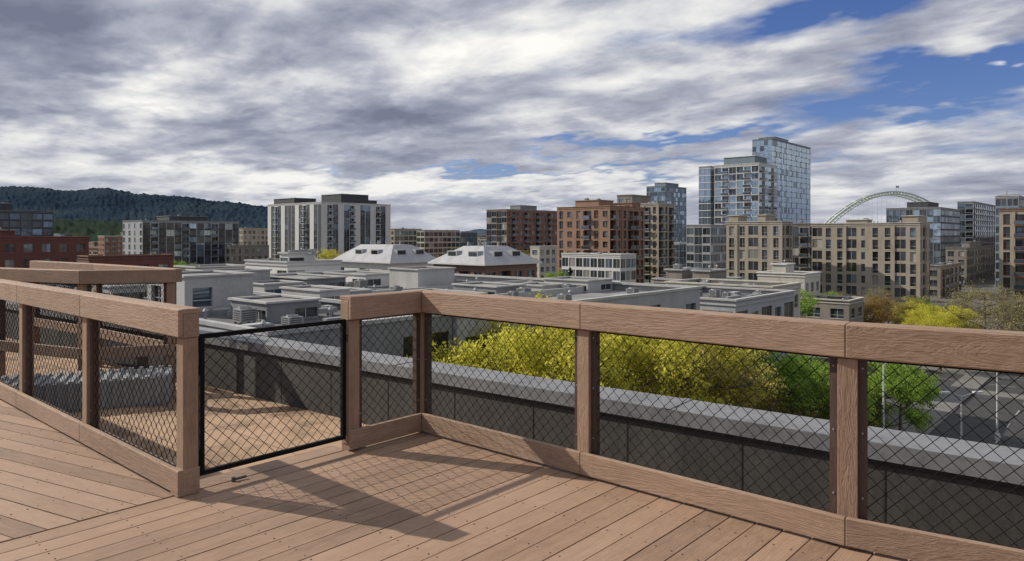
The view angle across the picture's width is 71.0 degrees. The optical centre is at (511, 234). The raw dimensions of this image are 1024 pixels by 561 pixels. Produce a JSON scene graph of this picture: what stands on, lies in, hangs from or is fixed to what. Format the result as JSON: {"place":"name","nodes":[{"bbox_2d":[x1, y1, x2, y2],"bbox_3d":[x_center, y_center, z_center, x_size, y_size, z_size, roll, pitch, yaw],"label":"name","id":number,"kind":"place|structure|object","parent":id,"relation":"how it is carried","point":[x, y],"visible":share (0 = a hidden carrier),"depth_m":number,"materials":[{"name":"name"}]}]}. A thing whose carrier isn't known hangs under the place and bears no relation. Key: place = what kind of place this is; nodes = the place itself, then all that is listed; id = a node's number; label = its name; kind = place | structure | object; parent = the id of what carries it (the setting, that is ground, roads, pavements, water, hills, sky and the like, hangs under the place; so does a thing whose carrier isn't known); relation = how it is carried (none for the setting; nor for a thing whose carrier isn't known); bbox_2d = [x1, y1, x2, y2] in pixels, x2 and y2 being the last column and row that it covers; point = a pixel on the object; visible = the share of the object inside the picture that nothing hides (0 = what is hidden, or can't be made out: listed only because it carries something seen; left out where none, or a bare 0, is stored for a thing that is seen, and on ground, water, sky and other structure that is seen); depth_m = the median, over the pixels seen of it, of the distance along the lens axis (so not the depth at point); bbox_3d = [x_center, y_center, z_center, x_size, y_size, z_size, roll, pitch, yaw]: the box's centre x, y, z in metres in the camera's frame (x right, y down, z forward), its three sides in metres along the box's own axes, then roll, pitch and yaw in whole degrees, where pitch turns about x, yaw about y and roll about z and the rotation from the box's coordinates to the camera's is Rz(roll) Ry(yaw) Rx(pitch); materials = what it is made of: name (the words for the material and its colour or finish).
{"place":"outdoors","nodes":[
{"label":"outdoors","id":0,"kind":"place"},
{"bbox_2d":[0,204,53,235],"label":"walls","id":1,"kind":"structure","parent":0,"point":[5,206],"depth_m":303.08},
{"bbox_2d":[0,213,52,235],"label":"windows","id":2,"kind":"structure","parent":1,"relation":"attached to","point":[26,224],"depth_m":304.21,"materials":[{"name":"blue glass"}]},
{"bbox_2d":[0,227,89,267],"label":"brick warehouse","id":3,"kind":"structure","parent":0,"point":[19,251],"depth_m":176.41,"materials":[{"name":"red brick"}]},
{"bbox_2d":[5,244,84,267],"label":"windows","id":4,"kind":"structure","parent":3,"relation":"in","point":[8,247],"depth_m":175.68,"materials":[{"name":"grey glass"}]},
{"bbox_2d":[54,218,122,240],"bbox_3d":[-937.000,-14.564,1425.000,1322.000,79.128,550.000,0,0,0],"label":"forested foothill","id":5,"kind":"structure","parent":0,"point":[93,230],"depth_m":1416.62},
{"bbox_2d":[77,254,174,267],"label":"brick warehouse","id":6,"kind":"structure","parent":0,"point":[159,260],"depth_m":136.00,"materials":[{"name":"red brick"}]},
{"bbox_2d":[0,186,267,227],"bbox_3d":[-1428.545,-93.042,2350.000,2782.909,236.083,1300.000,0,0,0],"label":"forested hills","id":7,"kind":"structure","parent":0,"point":[106,204],"depth_m":2345.14,"materials":[{"name":"plant"}]},
{"bbox_2d":[225,245,268,264],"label":"walls","id":8,"kind":"structure","parent":0,"point":[249,254],"depth_m":334.98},
{"bbox_2d":[230,296,318,322],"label":"penthouse walls","id":9,"kind":"structure","parent":0,"point":[275,313],"depth_m":41.68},
{"bbox_2d":[281,287,349,297],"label":"penthouse walls","id":10,"kind":"structure","parent":0,"point":[315,294],"depth_m":51.27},
{"bbox_2d":[268,194,390,258],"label":"apartment tower","id":11,"kind":"structure","parent":0,"point":[344,223],"depth_m":366.51,"materials":[{"name":"white paint"}]},
{"bbox_2d":[271,205,384,258],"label":"windows","id":12,"kind":"structure","parent":11,"relation":"in","point":[366,220],"depth_m":364.01,"materials":[{"name":"grey glass"}]},
{"bbox_2d":[334,241,435,269],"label":"roof","id":13,"kind":"structure","parent":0,"point":[380,256],"depth_m":133.10,"materials":[{"name":"white paint"}]},
{"bbox_2d":[417,230,459,255],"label":"walls","id":14,"kind":"structure","parent":0,"point":[433,242],"depth_m":407.91,"materials":[{"name":"beige paint"}]},
{"bbox_2d":[417,232,458,257],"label":"windows","id":15,"kind":"structure","parent":14,"relation":"attached to","point":[437,240],"depth_m":407.50,"materials":[{"name":"grey glass"}]},
{"bbox_2d":[428,242,542,277],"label":"roof","id":16,"kind":"structure","parent":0,"point":[485,259],"depth_m":116.76,"materials":[{"name":"white paint"}]},
{"bbox_2d":[0,0,1023,230],"label":"sky","id":17,"kind":"structure","parent":0,"point":[444,113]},
{"bbox_2d":[530,246,556,277],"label":"walls","id":18,"kind":"structure","parent":0,"point":[544,256],"depth_m":303.03,"materials":[{"name":"beige paint"}]},
{"bbox_2d":[544,278,611,292],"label":"penthouse walls","id":19,"kind":"structure","parent":0,"point":[593,286],"depth_m":65.14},
{"bbox_2d":[562,253,635,282],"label":"walls","id":20,"kind":"structure","parent":0,"point":[597,268],"depth_m":200.89,"materials":[{"name":"white paint"}]},
{"bbox_2d":[562,258,634,280],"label":"windows","id":21,"kind":"structure","parent":20,"relation":"attached to","point":[616,264],"depth_m":200.83,"materials":[{"name":"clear glass"}]},
{"bbox_2d":[646,182,685,241],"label":"glass apartment tower","id":22,"kind":"structure","parent":0,"point":[670,193],"depth_m":491.48,"materials":[{"name":"metal"}]},
{"bbox_2d":[647,187,685,240],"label":"windows","id":23,"kind":"structure","parent":22,"relation":"in","point":[651,190],"depth_m":492.22,"materials":[{"name":"blue glass"}]},
{"bbox_2d":[686,225,725,268],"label":"walls","id":24,"kind":"structure","parent":0,"point":[713,244],"depth_m":265.63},
{"bbox_2d":[687,228,725,268],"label":"windows","id":25,"kind":"structure","parent":24,"relation":"attached to","point":[698,240],"depth_m":265.75,"materials":[{"name":"grey glass"}]},
{"bbox_2d":[699,165,713,224],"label":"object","id":26,"kind":"structure","parent":0,"point":[706,194],"depth_m":313.62,"materials":[{"name":"grey concrete"}]},
{"bbox_2d":[699,169,713,223],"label":"windows","id":27,"kind":"structure","parent":26,"relation":"in","point":[701,171],"depth_m":313.64,"materials":[{"name":"blue glass"}]},
{"bbox_2d":[666,279,799,367],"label":"walls","id":28,"kind":"structure","parent":0,"point":[797,311],"depth_m":99.30,"materials":[{"name":"beige paint"}]},
{"bbox_2d":[664,278,801,308],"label":"trim","id":29,"kind":"structure","parent":28,"relation":"attached to","point":[773,286],"depth_m":99.36,"materials":[{"name":"beige paint"}]},
{"bbox_2d":[714,155,776,224],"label":"apartment building","id":30,"kind":"structure","parent":0,"point":[745,185],"depth_m":305.01,"materials":[{"name":"white paint"}]},
{"bbox_2d":[715,166,776,223],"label":"windows","id":31,"kind":"structure","parent":30,"relation":"in","point":[754,168],"depth_m":304.81,"materials":[{"name":"blue glass"}]},
{"bbox_2d":[700,287,793,407],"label":"walls","id":32,"kind":"structure","parent":0,"point":[757,307],"depth_m":77.09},
{"bbox_2d":[700,285,795,352],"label":"trim","id":33,"kind":"structure","parent":32,"relation":"attached to","point":[754,297],"depth_m":77.91,"materials":[{"name":"white paint"}]},
{"bbox_2d":[726,215,792,279],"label":"walls","id":34,"kind":"structure","parent":0,"point":[735,222],"depth_m":197.32,"materials":[{"name":"concrete"}]},
{"bbox_2d":[730,226,790,279],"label":"windows","id":35,"kind":"structure","parent":34,"relation":"attached to","point":[753,242],"depth_m":197.26,"materials":[{"name":"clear glass"}]},
{"bbox_2d":[752,136,809,222],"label":"glass skyscraper","id":36,"kind":"structure","parent":0,"point":[790,161],"depth_m":446.07,"materials":[{"name":"glass"}]},
{"bbox_2d":[752,140,809,222],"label":"windows","id":37,"kind":"structure","parent":36,"relation":"in","point":[769,150],"depth_m":446.10,"materials":[{"name":"blue glass"}]},
{"bbox_2d":[812,216,929,309],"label":"walls","id":38,"kind":"structure","parent":0,"point":[868,262],"depth_m":191.44,"materials":[{"name":"concrete"}]},
{"bbox_2d":[813,227,928,308],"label":"windows","id":39,"kind":"structure","parent":38,"relation":"attached to","point":[899,256],"depth_m":192.10,"materials":[{"name":"black glass"}]},
{"bbox_2d":[811,215,930,297],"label":"trim","id":40,"kind":"structure","parent":38,"relation":"attached to","point":[872,237],"depth_m":194.94,"materials":[{"name":"beige paint"}]},
{"bbox_2d":[793,268,1023,428],"bbox_3d":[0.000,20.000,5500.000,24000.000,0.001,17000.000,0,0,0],"label":"ground","id":41,"kind":"structure","parent":0,"point":[988,284],"depth_m":209.09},
{"bbox_2d":[123,216,238,264],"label":"walls","id":42,"kind":"structure","parent":41,"relation":"on","point":[181,219],"depth_m":332.97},
{"bbox_2d":[129,223,237,264],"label":"windows","id":43,"kind":"structure","parent":42,"relation":"attached to","point":[192,239],"depth_m":336.05,"materials":[{"name":"grey glass"}]},
{"bbox_2d":[47,285,451,361],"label":"walls","id":44,"kind":"structure","parent":41,"relation":"on","point":[312,337],"depth_m":36.47,"materials":[{"name":"concrete"}]},
{"bbox_2d":[40,283,440,335],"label":"trim","id":45,"kind":"structure","parent":44,"relation":"attached to","point":[224,325],"depth_m":34.96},
{"bbox_2d":[199,311,386,325],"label":"roof","id":46,"kind":"structure","parent":44,"relation":"attached to","point":[225,318],"depth_m":42.55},
{"bbox_2d":[147,272,252,308],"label":"penthouse walls","id":47,"kind":"structure","parent":46,"relation":"on","point":[224,289],"depth_m":45.62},
{"bbox_2d":[155,286,210,306],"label":"penthouse windows","id":48,"kind":"structure","parent":47,"relation":"in","point":[201,293],"depth_m":45.02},
{"bbox_2d":[57,285,377,327],"bbox_3d":[-23.141,4.537,51.491,38.524,0.963,10.362,0,0,41],"label":"rooftop equipment","id":49,"kind":"object","parent":46,"relation":"on","point":[241,314],"visible":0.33,"depth_m":40.45,"materials":[{"name":"metal"}]},
{"bbox_2d":[228,294,321,318],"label":"penthouse trim","id":50,"kind":"structure","parent":46,"relation":"on","point":[247,299],"depth_m":42.81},
{"bbox_2d":[403,331,447,360],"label":"windows","id":51,"kind":"structure","parent":44,"relation":"attached to","point":[406,345],"depth_m":39.24,"materials":[{"name":"glass"}]},
{"bbox_2d":[244,248,342,273],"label":"white townhouse row","id":52,"kind":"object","parent":41,"relation":"on","point":[293,261],"visible":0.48,"depth_m":101.07,"materials":[{"name":"paint"}]},
{"bbox_2d":[6,337,914,560],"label":"apartment block","id":53,"kind":"structure","parent":41,"relation":"on","point":[234,424],"depth_m":7.53,"materials":[{"name":"brick"}]},
{"bbox_2d":[0,365,173,411],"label":"ribbed roof curb","id":54,"kind":"structure","parent":53,"relation":"on","point":[161,383],"depth_m":8.33,"materials":[{"name":"metal"}]},
{"bbox_2d":[0,267,175,390],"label":"deck railing","id":55,"kind":"object","parent":53,"relation":"on","point":[84,280],"visible":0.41,"depth_m":9.05,"materials":[{"name":"brown wood"}]},
{"bbox_2d":[30,261,182,366],"bbox_3d":[-6.213,1.220,10.791,4.796,1.560,0.204,0,0,37],"label":"deck railing","id":56,"kind":"object","parent":53,"relation":"on","point":[61,265],"visible":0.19,"depth_m":10.77,"materials":[{"name":"brown wood"}]},
{"bbox_2d":[0,399,912,560],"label":"roof deck","id":57,"kind":"structure","parent":53,"relation":"on","point":[421,496],"depth_m":3.98,"materials":[{"name":"wood"}]},
{"bbox_2d":[0,279,200,496],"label":"deck railing","id":58,"kind":"object","parent":57,"relation":"on","point":[180,323],"visible":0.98,"depth_m":5.10,"materials":[{"name":"brown wood"}]},
{"bbox_2d":[171,466,199,497],"bbox_3d":[-1.958,1.470,4.305,0.102,0.156,0.132,0,0,41],"label":"railing post base","id":59,"kind":"object","parent":57,"relation":"on","point":[196,487],"visible":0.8,"depth_m":4.28,"materials":[{"name":"brown wood"}]},
{"bbox_2d":[198,319,347,481],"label":"chain link gate","id":60,"kind":"structure","parent":57,"relation":"on","point":[202,401],"depth_m":4.69,"materials":[{"name":"black metal"}]},
{"bbox_2d":[340,289,1023,560],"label":"deck railing","id":61,"kind":"object","parent":57,"relation":"on","point":[850,350],"visible":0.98,"depth_m":3.98,"materials":[{"name":"brown wood"}]},
{"bbox_2d":[6,309,1023,549],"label":"wall","id":62,"kind":"structure","parent":53,"relation":"on","point":[961,515],"depth_m":5.45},
{"bbox_2d":[6,301,1023,484],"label":"metal coping","id":63,"kind":"object","parent":62,"relation":"on","point":[962,463],"visible":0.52,"depth_m":5.40,"materials":[{"name":"metal"}]},
{"bbox_2d":[7,310,1023,523],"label":"membrane battens","id":64,"kind":"object","parent":62,"relation":"attached to","point":[615,418],"visible":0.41,"depth_m":5.69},
{"bbox_2d":[313,271,699,367],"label":"walls","id":65,"kind":"structure","parent":41,"relation":"on","point":[679,299],"depth_m":56.61,"materials":[{"name":"concrete"}]},
{"bbox_2d":[346,280,583,297],"bbox_3d":[-8.223,4.892,63.786,21.250,0.548,28.000,0,0,41],"label":"roof","id":66,"kind":"object","parent":65,"relation":"attached to","point":[557,291],"visible":0.17,"depth_m":62.03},
{"bbox_2d":[389,267,453,288],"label":"penthouse walls","id":67,"kind":"structure","parent":66,"relation":"on","point":[417,278],"depth_m":65.49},
{"bbox_2d":[346,277,638,299],"bbox_3d":[-10.235,4.683,65.655,40.416,0.971,25.931,0,0,41],"label":"rooftop equipment","id":68,"kind":"object","parent":66,"relation":"on","point":[360,283],"visible":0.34,"depth_m":59.55,"materials":[{"name":"metal"}]},
{"bbox_2d":[272,269,700,366],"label":"trim","id":69,"kind":"structure","parent":65,"relation":"attached to","point":[682,287],"depth_m":63.14,"materials":[{"name":"white paint"}]},
{"bbox_2d":[469,320,565,371],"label":"maple tree","id":70,"kind":"object","parent":41,"relation":"on","point":[514,328],"visible":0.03,"depth_m":40.99,"materials":[{"name":"yellow plant"}]},
{"bbox_2d":[406,326,632,386],"bbox_3d":[-0.874,11.975,35.958,13.313,16.111,13.063,0,0,36],"label":"maple tree","id":71,"kind":"object","parent":41,"relation":"on","point":[526,358],"visible":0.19,"depth_m":35.86,"materials":[{"name":"yellow plant"}]},
{"bbox_2d":[487,205,556,253],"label":"walls","id":72,"kind":"structure","parent":41,"relation":"on","point":[527,209],"depth_m":382.63,"materials":[{"name":"red brick"}]},
{"bbox_2d":[487,211,556,253],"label":"windows","id":73,"kind":"structure","parent":72,"relation":"attached to","point":[499,231],"depth_m":378.17,"materials":[{"name":"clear glass"}]},
{"bbox_2d":[471,322,641,390],"bbox_3d":[2.166,12.090,37.617,14.697,15.867,14.150,0,0,2],"label":"maple tree","id":74,"kind":"object","parent":41,"relation":"on","point":[601,368],"visible":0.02,"depth_m":38.37,"materials":[{"name":"yellow plant"}]},
{"bbox_2d":[557,200,644,282],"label":"walls","id":75,"kind":"structure","parent":41,"relation":"on","point":[598,204],"depth_m":223.31,"materials":[{"name":"brown brick"}]},
{"bbox_2d":[556,200,644,278],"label":"trim","id":76,"kind":"structure","parent":75,"relation":"attached to","point":[610,229],"depth_m":222.40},
{"bbox_2d":[560,205,641,282],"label":"windows","id":77,"kind":"structure","parent":75,"relation":"attached to","point":[588,226],"depth_m":222.00,"materials":[{"name":"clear glass"}]},
{"bbox_2d":[544,333,708,399],"bbox_3d":[5.202,12.416,41.869,12.582,15.226,12.346,0,0,22],"label":"maple tree","id":78,"kind":"object","parent":41,"relation":"on","point":[635,362],"visible":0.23,"depth_m":41.47,"materials":[{"name":"yellow plant"}]},
{"bbox_2d":[640,203,673,283],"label":"walls","id":79,"kind":"structure","parent":41,"relation":"on","point":[657,232],"depth_m":252.70,"materials":[{"name":"beige brick"}]},
{"bbox_2d":[645,207,675,282],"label":"windows","id":80,"kind":"structure","parent":79,"relation":"attached to","point":[648,243],"depth_m":253.19,"materials":[{"name":"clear glass"}]},
{"bbox_2d":[601,337,744,404],"bbox_3d":[8.779,12.909,45.747,13.176,14.225,12.686,0,0,31],"label":"maple tree","id":81,"kind":"object","parent":41,"relation":"on","point":[652,385],"visible":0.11,"depth_m":44.46,"materials":[{"name":"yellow plant"}]},
{"bbox_2d":[653,270,741,283],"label":"walls","id":82,"kind":"structure","parent":41,"relation":"on","point":[674,274],"depth_m":113.79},
{"bbox_2d":[642,343,787,408],"bbox_3d":[12.753,13.340,46.920,9.890,13.342,12.707,0,0,7],"label":"olive tree","id":83,"kind":"object","parent":41,"relation":"on","point":[758,378],"visible":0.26,"depth_m":46.97,"materials":[{"name":"green plant"}]},
{"bbox_2d":[666,342,776,408],"bbox_3d":[12.893,12.960,54.316,13.081,14.123,12.595,0,0,-42],"label":"maple tree","id":84,"kind":"object","parent":41,"relation":"on","point":[728,353],"visible":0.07,"depth_m":51.51,"materials":[{"name":"yellow plant"}]},
{"bbox_2d":[720,380,817,416],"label":"russet tree","id":85,"kind":"object","parent":41,"relation":"on","point":[770,401],"visible":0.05,"depth_m":54.69,"materials":[{"name":"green plant"}]},
{"bbox_2d":[758,264,819,297],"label":"walls","id":86,"kind":"structure","parent":41,"relation":"on","point":[790,269],"depth_m":128.73,"materials":[{"name":"beige paint"}]},
{"bbox_2d":[793,224,811,270],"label":"walls","id":87,"kind":"structure","parent":41,"relation":"on","point":[800,226],"depth_m":225.51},
{"bbox_2d":[793,227,811,270],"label":"windows","id":88,"kind":"structure","parent":87,"relation":"attached to","point":[804,251],"depth_m":225.68,"materials":[{"name":"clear glass"}]},
{"bbox_2d":[737,351,877,419],"bbox_3d":[23.392,14.406,57.675,10.039,11.220,10.366,0,0,-20],"label":"green street tree","id":89,"kind":"object","parent":41,"relation":"on","point":[799,391],"visible":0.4,"depth_m":56.31,"materials":[{"name":"green plant"}]},
{"bbox_2d":[800,296,862,321],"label":"walls","id":90,"kind":"structure","parent":41,"relation":"on","point":[825,311],"depth_m":120.36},
{"bbox_2d":[781,353,887,418],"bbox_3d":[26.809,15.112,61.473,8.772,9.804,9.058,0,0,39],"label":"green street tree","id":91,"kind":"object","parent":41,"relation":"on","point":[806,357],"visible":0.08,"depth_m":61.62,"materials":[{"name":"green plant"}]},
{"bbox_2d":[824,191,929,222],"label":"steel arch bridge","id":92,"kind":"structure","parent":41,"relation":"on","point":[861,200],"depth_m":941.25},
{"bbox_2d":[863,297,891,322],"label":"russet tree","id":93,"kind":"object","parent":41,"relation":"on","point":[869,310],"visible":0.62,"depth_m":128.83,"materials":[{"name":"brown plant"}]},
{"bbox_2d":[868,362,934,432],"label":"green street tree","id":94,"kind":"object","parent":41,"relation":"on","point":[894,379],"visible":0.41,"depth_m":60.41,"materials":[{"name":"green plant"}]},
{"bbox_2d":[868,362,944,430],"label":"green street tree","id":95,"kind":"object","parent":41,"relation":"on","point":[922,391],"visible":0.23,"depth_m":70.56,"materials":[{"name":"green plant"}]},
{"bbox_2d":[888,295,929,324],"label":"tree","id":96,"kind":"object","parent":41,"relation":"on","point":[902,306],"visible":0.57,"depth_m":127.67,"materials":[{"name":"yellow plant"}]},
{"bbox_2d":[886,202,959,263],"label":"walls","id":97,"kind":"structure","parent":41,"relation":"on","point":[911,205],"depth_m":341.97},
{"bbox_2d":[887,209,959,263],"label":"windows","id":98,"kind":"structure","parent":97,"relation":"attached to","point":[937,224],"depth_m":334.00,"materials":[{"name":"blue glass"}]},
{"bbox_2d":[900,300,970,327],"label":"yellow green tree","id":99,"kind":"object","parent":41,"relation":"on","point":[917,312],"visible":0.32,"depth_m":112.19,"materials":[{"name":"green plant"}]},
{"bbox_2d":[912,307,965,370],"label":"yellow green tree","id":100,"kind":"object","parent":41,"relation":"on","point":[933,320],"visible":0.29,"depth_m":105.31,"materials":[{"name":"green plant"}]},
{"bbox_2d":[930,263,960,298],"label":"walls","id":101,"kind":"structure","parent":41,"relation":"on","point":[938,287],"depth_m":230.00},
{"bbox_2d":[946,242,993,283],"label":"walls","id":102,"kind":"structure","parent":41,"relation":"on","point":[965,258],"depth_m":305.48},
{"bbox_2d":[948,248,993,281],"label":"windows","id":103,"kind":"structure","parent":102,"relation":"attached to","point":[960,253],"depth_m":304.07,"materials":[{"name":"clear glass"}]},
{"bbox_2d":[957,201,994,267],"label":"walls","id":104,"kind":"structure","parent":41,"relation":"on","point":[985,222],"depth_m":406.76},
{"bbox_2d":[958,203,993,245],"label":"windows","id":105,"kind":"structure","parent":104,"relation":"attached to","point":[961,207],"depth_m":383.53,"materials":[{"name":"grey glass"}]},
{"bbox_2d":[934,278,1023,331],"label":"budding tree","id":106,"kind":"object","parent":41,"relation":"on","point":[986,305],"visible":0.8,"depth_m":104.86,"materials":[{"name":"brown plant"}]},
{"bbox_2d":[998,208,1023,314],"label":"brick apartment tower","id":107,"kind":"structure","parent":41,"relation":"on","point":[1011,248],"depth_m":179.59,"materials":[{"name":"brown brick"}]},
{"bbox_2d":[1003,214,1023,313],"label":"windows","id":108,"kind":"structure","parent":107,"relation":"in","point":[1019,218],"depth_m":179.58,"materials":[{"name":"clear glass"}]},
{"bbox_2d":[800,358,1023,394],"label":"cross street","id":109,"kind":"structure","parent":0,"point":[1014,388],"depth_m":97.21,"materials":[{"name":"asphalt"}]},
{"bbox_2d":[802,355,1023,380],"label":"pavement","id":110,"kind":"structure","parent":0,"point":[1000,376],"depth_m":103.63,"materials":[{"name":"concrete"}]},
{"bbox_2d":[827,371,1023,399],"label":"pavement","id":111,"kind":"structure","parent":0,"point":[986,393],"depth_m":90.49,"materials":[{"name":"concrete"}]},
{"bbox_2d":[894,331,1023,434],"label":"pavement","id":112,"kind":"structure","parent":0,"point":[952,401],"depth_m":85.11,"materials":[{"name":"concrete"}]},
{"bbox_2d":[929,372,1023,448],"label":"street","id":113,"kind":"structure","parent":0,"point":[982,413],"depth_m":76.51,"materials":[{"name":"asphalt"}]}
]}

